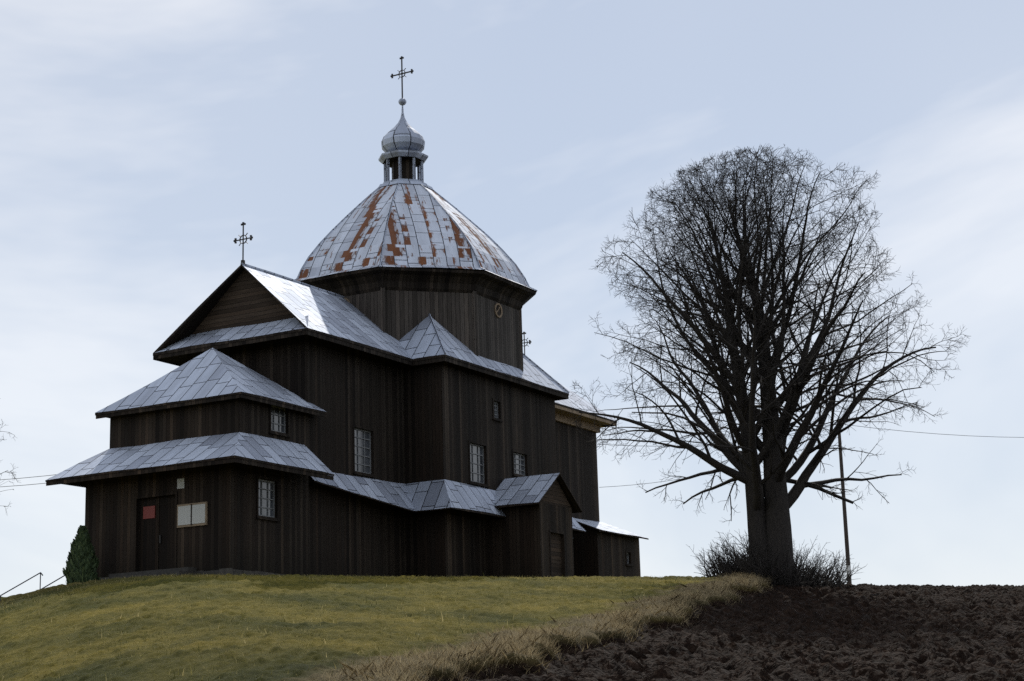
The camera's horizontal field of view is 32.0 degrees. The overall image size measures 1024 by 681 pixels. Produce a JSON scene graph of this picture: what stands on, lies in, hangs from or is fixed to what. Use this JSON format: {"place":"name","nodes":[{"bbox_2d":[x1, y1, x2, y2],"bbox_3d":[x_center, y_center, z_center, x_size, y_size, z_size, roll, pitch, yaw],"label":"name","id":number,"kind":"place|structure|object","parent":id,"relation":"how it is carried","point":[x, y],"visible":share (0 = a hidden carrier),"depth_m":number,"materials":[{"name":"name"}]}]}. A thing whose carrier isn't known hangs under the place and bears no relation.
{"place":"outdoors","nodes":[
{"label":"outdoors","id":0,"kind":"place"},
{"bbox_2d":[0,0,1023,596],"label":"sky","id":1,"kind":"structure","parent":0,"point":[139,138],"materials":[{"name":"blue"}]},
{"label":"terrain","id":2,"kind":"structure","parent":0,"visible":0},
{"bbox_2d":[0,421,18,515],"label":"tree","id":3,"kind":"object","parent":2,"relation":"on","point":[7,470],"visible":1,"depth_m":77.31,"materials":[{"name":"brown plant"}]},
{"bbox_2d":[0,572,63,599],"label":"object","id":4,"kind":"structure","parent":2,"relation":"on","point":[40,573],"depth_m":65.50,"materials":[{"name":"grey metal"}]},
{"bbox_2d":[62,525,100,584],"bbox_3d":[-15.683,8.040,64.972,1.378,2.654,1.304,-9,-14,29],"label":"thuja","id":5,"kind":"object","parent":2,"relation":"on","point":[82,563],"visible":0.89,"depth_m":64.65,"materials":[{"name":"green plant"}]},
{"bbox_2d":[45,56,648,579],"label":"church","id":6,"kind":"structure","parent":2,"relation":"on","point":[371,390],"depth_m":72.97,"materials":[{"name":"brown wood"}]},
{"bbox_2d":[0,571,728,680],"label":"grass tufts","id":7,"kind":"object","parent":2,"relation":"on","point":[171,575],"visible":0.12,"depth_m":45.50,"materials":[{"name":"green plant"}]},
{"bbox_2d":[0,573,1023,680],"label":"ground","id":8,"kind":"structure","parent":2,"relation":"on","point":[874,632],"depth_m":40.84,"materials":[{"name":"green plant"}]},
{"bbox_2d":[310,571,777,680],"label":"dry grass","id":9,"kind":"structure","parent":2,"relation":"on","point":[625,616],"depth_m":33.79,"materials":[{"name":"beige plant"}]},
{"bbox_2d":[569,145,967,588],"bbox_3d":[9.007,1.167,65.534,14.754,16.936,12.895,-9,-14,29],"label":"linden","id":10,"kind":"object","parent":2,"relation":"on","point":[770,502],"visible":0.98,"depth_m":64.36,"materials":[{"name":"brown plant"}]},
{"bbox_2d":[837,420,851,583],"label":"utility pole","id":11,"kind":"object","parent":2,"relation":"on","point":[847,552],"visible":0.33,"depth_m":91.17,"materials":[{"name":"brown wood"}]},
{"bbox_2d":[1,424,1023,487],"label":"wires","id":12,"kind":"object","parent":11,"relation":"attached to","point":[602,444],"visible":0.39,"depth_m":90.22,"materials":[{"name":"black metal"}]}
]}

